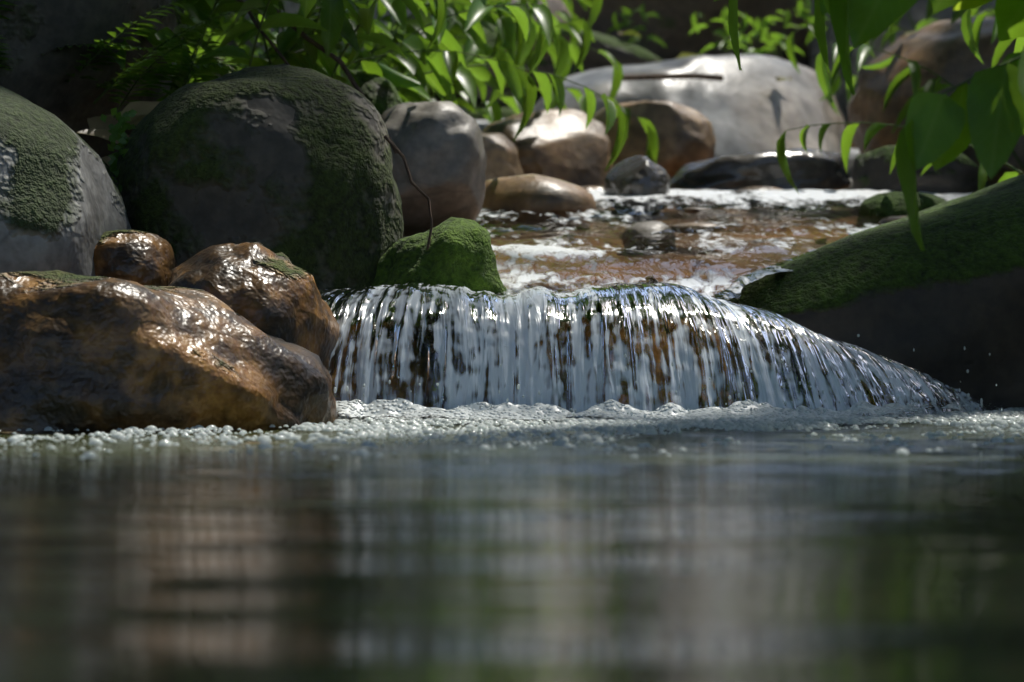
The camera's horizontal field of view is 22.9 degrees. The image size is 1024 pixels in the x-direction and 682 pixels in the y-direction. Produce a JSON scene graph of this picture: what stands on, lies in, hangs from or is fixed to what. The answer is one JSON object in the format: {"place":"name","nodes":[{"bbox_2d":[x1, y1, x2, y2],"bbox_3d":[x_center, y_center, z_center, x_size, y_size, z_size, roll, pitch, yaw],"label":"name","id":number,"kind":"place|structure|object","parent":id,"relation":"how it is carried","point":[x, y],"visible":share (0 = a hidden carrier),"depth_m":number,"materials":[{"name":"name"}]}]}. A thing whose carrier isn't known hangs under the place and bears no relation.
{"place":"outdoors","nodes":[
{"label":"outdoors","id":0,"kind":"place"},
{"bbox_2d":[236,0,723,249],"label":"twigs and vines","id":1,"kind":"object","parent":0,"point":[629,77],"visible":0.64,"depth_m":3.44,"materials":[{"name":"brown wood"}]},
{"bbox_2d":[191,22,791,81],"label":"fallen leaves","id":2,"kind":"object","parent":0,"point":[634,33],"visible":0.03,"depth_m":5.82,"materials":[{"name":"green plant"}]},
{"bbox_2d":[0,416,1023,681],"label":"water pool","id":3,"kind":"structure","parent":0,"point":[784,554],"depth_m":1.02,"materials":[{"name":"grey"}]},
{"bbox_2d":[0,270,337,433],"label":"wet rock","id":4,"kind":"object","parent":3,"relation":"on","point":[83,354],"visible":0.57,"depth_m":2.43,"materials":[{"name":"brown stone"}]},
{"bbox_2d":[93,230,177,285],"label":"wet rock","id":5,"kind":"object","parent":4,"relation":"on","point":[143,257],"visible":0.41,"depth_m":2.82,"materials":[{"name":"brown stone"}]},
{"bbox_2d":[168,242,339,375],"bbox_3d":[-0.294,0.044,2.778,0.202,0.306,0.230,0,0,33],"label":"wet rock","id":6,"kind":"object","parent":3,"relation":"on","point":[261,287],"visible":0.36,"depth_m":2.70,"materials":[{"name":"brown stone"}]},
{"bbox_2d":[0,427,991,541],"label":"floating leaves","id":7,"kind":"object","parent":3,"relation":"on","point":[951,464],"visible":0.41,"depth_m":1.72,"materials":[{"name":"green plant"}]},
{"bbox_2d":[0,407,1023,458],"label":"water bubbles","id":8,"kind":"object","parent":3,"relation":"on","point":[517,428],"visible":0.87,"depth_m":2.39,"materials":[{"name":"white"}]},
{"bbox_2d":[332,275,961,418],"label":"waterfall","id":9,"kind":"structure","parent":3,"relation":"on","point":[418,366],"depth_m":2.78,"materials":[{"name":"liquid"}]},
{"bbox_2d":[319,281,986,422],"bbox_3d":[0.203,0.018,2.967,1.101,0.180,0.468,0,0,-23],"label":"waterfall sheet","id":10,"kind":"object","parent":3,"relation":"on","point":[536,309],"visible":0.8,"depth_m":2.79,"materials":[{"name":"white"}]},
{"bbox_2d":[336,398,1023,424],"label":"water foam","id":11,"kind":"object","parent":3,"relation":"on","point":[401,407],"visible":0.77,"depth_m":2.71,"materials":[{"name":"white"}]},
{"bbox_2d":[334,334,1012,419],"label":"water droplets","id":12,"kind":"object","parent":11,"relation":"on","point":[729,397],"visible":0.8,"depth_m":2.74,"materials":[{"name":"white"}]},
{"bbox_2d":[184,11,857,296],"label":"terrain","id":13,"kind":"structure","parent":0,"point":[624,269],"depth_m":3.58,"materials":[{"name":"soil"}]},
{"bbox_2d":[0,86,131,275],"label":"grey rock","id":14,"kind":"object","parent":13,"relation":"on","point":[62,207],"visible":0.3,"depth_m":2.76,"materials":[{"name":"grey stone"}]},
{"bbox_2d":[100,107,136,190],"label":"creeper leaves","id":15,"kind":"object","parent":14,"relation":"attached to","point":[117,132],"visible":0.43,"depth_m":3.01,"materials":[{"name":"green plant"}]},
{"bbox_2d":[77,101,160,166],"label":"litter dry leaves","id":16,"kind":"object","parent":14,"relation":"on","point":[98,127],"visible":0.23,"depth_m":3.24,"materials":[{"name":"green plant"}]},
{"bbox_2d":[0,0,184,157],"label":"background boulder","id":17,"kind":"object","parent":13,"relation":"on","point":[33,31],"visible":0.3,"depth_m":3.27,"materials":[{"name":"grey stone"}]},
{"bbox_2d":[0,0,254,125],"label":"fern","id":18,"kind":"object","parent":13,"relation":"on","point":[169,68],"depth_m":3.28,"materials":[{"name":"green plant"}]},
{"bbox_2d":[110,64,403,289],"bbox_3d":[-0.318,-0.156,3.114,0.373,0.377,0.386,0,0,0],"label":"mossy boulder","id":19,"kind":"object","parent":13,"relation":"on","point":[294,164],"visible":0.57,"depth_m":2.95,"materials":[{"name":"grey stone"}]},
{"bbox_2d":[231,0,430,93],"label":"rock","id":20,"kind":"object","parent":13,"relation":"on","point":[291,7],"depth_m":6.90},
{"bbox_2d":[372,217,508,294],"bbox_3d":[-0.085,-0.057,3.022,0.164,0.183,0.156,0,0,40],"label":"mossy rock","id":21,"kind":"object","parent":13,"relation":"on","point":[459,252],"visible":0.48,"depth_m":2.96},
{"bbox_2d":[466,107,515,120],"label":"rock","id":22,"kind":"object","parent":13,"relation":"on","point":[507,112],"visible":0.12,"depth_m":7.02,"materials":[{"name":"grey stone"}]},
{"bbox_2d":[481,132,523,180],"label":"brown rock","id":23,"kind":"object","parent":13,"relation":"on","point":[501,150],"visible":0.19,"depth_m":4.37,"materials":[{"name":"brown stone"}]},
{"bbox_2d":[475,174,595,229],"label":"rock","id":24,"kind":"object","parent":13,"relation":"on","point":[533,193],"visible":0.48,"depth_m":3.93,"materials":[{"name":"brown stone"}]},
{"bbox_2d":[481,109,611,208],"bbox_3d":[0.058,-0.330,4.753,0.275,0.216,0.275,0,0,0],"label":"brown rock","id":25,"kind":"object","parent":13,"relation":"on","point":[566,145],"visible":0.43,"depth_m":4.67,"materials":[{"name":"brown stone"}]},
{"bbox_2d":[582,186,606,200],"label":"stream stone","id":26,"kind":"object","parent":13,"relation":"on","point":[589,188],"visible":0.1,"depth_m":4.27,"materials":[{"name":"beige stone"}]},
{"bbox_2d":[429,0,811,107],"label":"plant","id":27,"kind":"object","parent":13,"relation":"on","point":[672,27],"visible":0.03,"depth_m":7.41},
{"bbox_2d":[622,221,675,253],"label":"rock","id":28,"kind":"object","parent":13,"relation":"on","point":[648,226],"visible":0.48,"depth_m":3.65,"materials":[{"name":"grey stone"}]},
{"bbox_2d":[403,107,970,299],"bbox_3d":[0.388,-0.383,5.265,2.181,0.676,4.670,0,0,0],"label":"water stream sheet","id":29,"kind":"object","parent":13,"relation":"on","point":[531,252],"visible":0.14,"depth_m":3.69,"materials":[{"name":"white"}]},
{"bbox_2d":[323,68,402,114],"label":"rock","id":30,"kind":"object","parent":29,"relation":"on","point":[381,94],"visible":0.06,"depth_m":3.79,"materials":[{"name":"grey stone"}]},
{"bbox_2d":[381,101,486,235],"bbox_3d":[-0.124,-0.249,3.701,0.175,0.204,0.206,0,0,0],"label":"rock","id":31,"kind":"object","parent":29,"relation":"on","point":[439,145],"visible":0.67,"depth_m":3.61,"materials":[{"name":"grey stone"}]},
{"bbox_2d":[486,0,571,24],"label":"rock","id":32,"kind":"object","parent":29,"relation":"on","point":[556,5],"visible":0.02,"depth_m":6.82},
{"bbox_2d":[462,22,661,103],"bbox_3d":[0.078,-0.692,6.398,0.663,0.248,0.414,0,0,-14],"label":"long rock","id":33,"kind":"object","parent":29,"relation":"on","point":[622,52],"visible":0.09,"depth_m":6.24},
{"bbox_2d":[604,155,669,216],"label":"rock","id":34,"kind":"object","parent":29,"relation":"on","point":[636,175],"visible":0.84,"depth_m":4.18,"materials":[{"name":"grey stone"}]},
{"bbox_2d":[593,101,715,178],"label":"tan rock","id":35,"kind":"object","parent":29,"relation":"on","point":[685,134],"visible":0.49,"depth_m":4.92,"materials":[{"name":"brown stone"}]},
{"bbox_2d":[668,148,850,209],"bbox_3d":[0.442,-0.284,4.554,0.338,0.128,0.179,0,0,-15],"label":"dark rock","id":36,"kind":"object","parent":29,"relation":"on","point":[818,169],"visible":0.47,"depth_m":4.48,"materials":[{"name":"grey stone"}]},
{"bbox_2d":[533,54,845,199],"bbox_3d":[0.397,-0.391,5.851,0.796,0.558,0.841,0,0,0],"label":"boulder","id":37,"kind":"object","parent":13,"relation":"on","point":[753,105],"visible":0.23,"depth_m":5.61,"materials":[{"name":"grey stone"}]},
{"bbox_2d":[671,223,724,233],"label":"stream stone","id":38,"kind":"object","parent":13,"relation":"on","point":[682,230],"visible":0.78,"depth_m":3.67,"materials":[{"name":"stone"}]},
{"bbox_2d":[683,207,713,213],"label":"stream stone","id":39,"kind":"object","parent":13,"relation":"on","point":[695,209],"visible":0.73,"depth_m":3.95,"materials":[{"name":"grey stone"}]},
{"bbox_2d":[736,186,784,202],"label":"stream stone","id":40,"kind":"object","parent":13,"relation":"on","point":[761,188],"visible":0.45,"depth_m":4.37,"materials":[{"name":"beige stone"}]},
{"bbox_2d":[811,200,840,208],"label":"stream stone","id":41,"kind":"object","parent":13,"relation":"on","point":[817,204],"visible":0.08,"depth_m":4.62,"materials":[{"name":"grey stone"}]},
{"bbox_2d":[829,158,854,206],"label":"rock","id":42,"kind":"object","parent":13,"relation":"on","point":[850,165],"visible":0.03,"depth_m":5.10,"materials":[{"name":"grey stone"}]},
{"bbox_2d":[838,178,858,208],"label":"rock","id":43,"kind":"object","parent":13,"relation":"on","point":[850,187],"visible":0.06,"depth_m":4.74,"materials":[{"name":"grey stone"}]},
{"bbox_2d":[713,0,1023,250],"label":"plant","id":44,"kind":"object","parent":13,"relation":"on","point":[983,111],"depth_m":2.09,"materials":[{"name":"green plant"}]},
{"bbox_2d":[714,174,1023,414],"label":"mossy boulder","id":45,"kind":"object","parent":13,"relation":"on","point":[892,290],"visible":0.21,"depth_m":3.07,"materials":[{"name":"green plant"}]},
{"bbox_2d":[876,216,905,225],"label":"stream stone","id":46,"kind":"object","parent":13,"relation":"on","point":[888,219],"visible":0.14,"depth_m":3.70,"materials":[{"name":"grey stone"}]},
{"bbox_2d":[808,0,995,125],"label":"top rock","id":47,"kind":"object","parent":13,"relation":"on","point":[917,11],"visible":0.08,"depth_m":6.45,"materials":[{"name":"stone"}]},
{"bbox_2d":[857,191,946,226],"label":"mossy rock","id":48,"kind":"object","parent":13,"relation":"on","point":[890,203],"visible":0.29,"depth_m":3.87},
{"bbox_2d":[851,145,989,206],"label":"dark rock","id":49,"kind":"object","parent":13,"relation":"on","point":[871,170],"visible":0.29,"depth_m":4.26,"materials":[{"name":"grey stone"}]},
{"bbox_2d":[847,16,1023,184],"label":"rock","id":50,"kind":"object","parent":13,"relation":"on","point":[940,48],"visible":0.3,"depth_m":4.81,"materials":[{"name":"brown stone"}]},
{"bbox_2d":[114,0,1023,193],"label":"foliage","id":51,"kind":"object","parent":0,"point":[334,33],"depth_m":3.92,"materials":[{"name":"green plant"}]}
]}

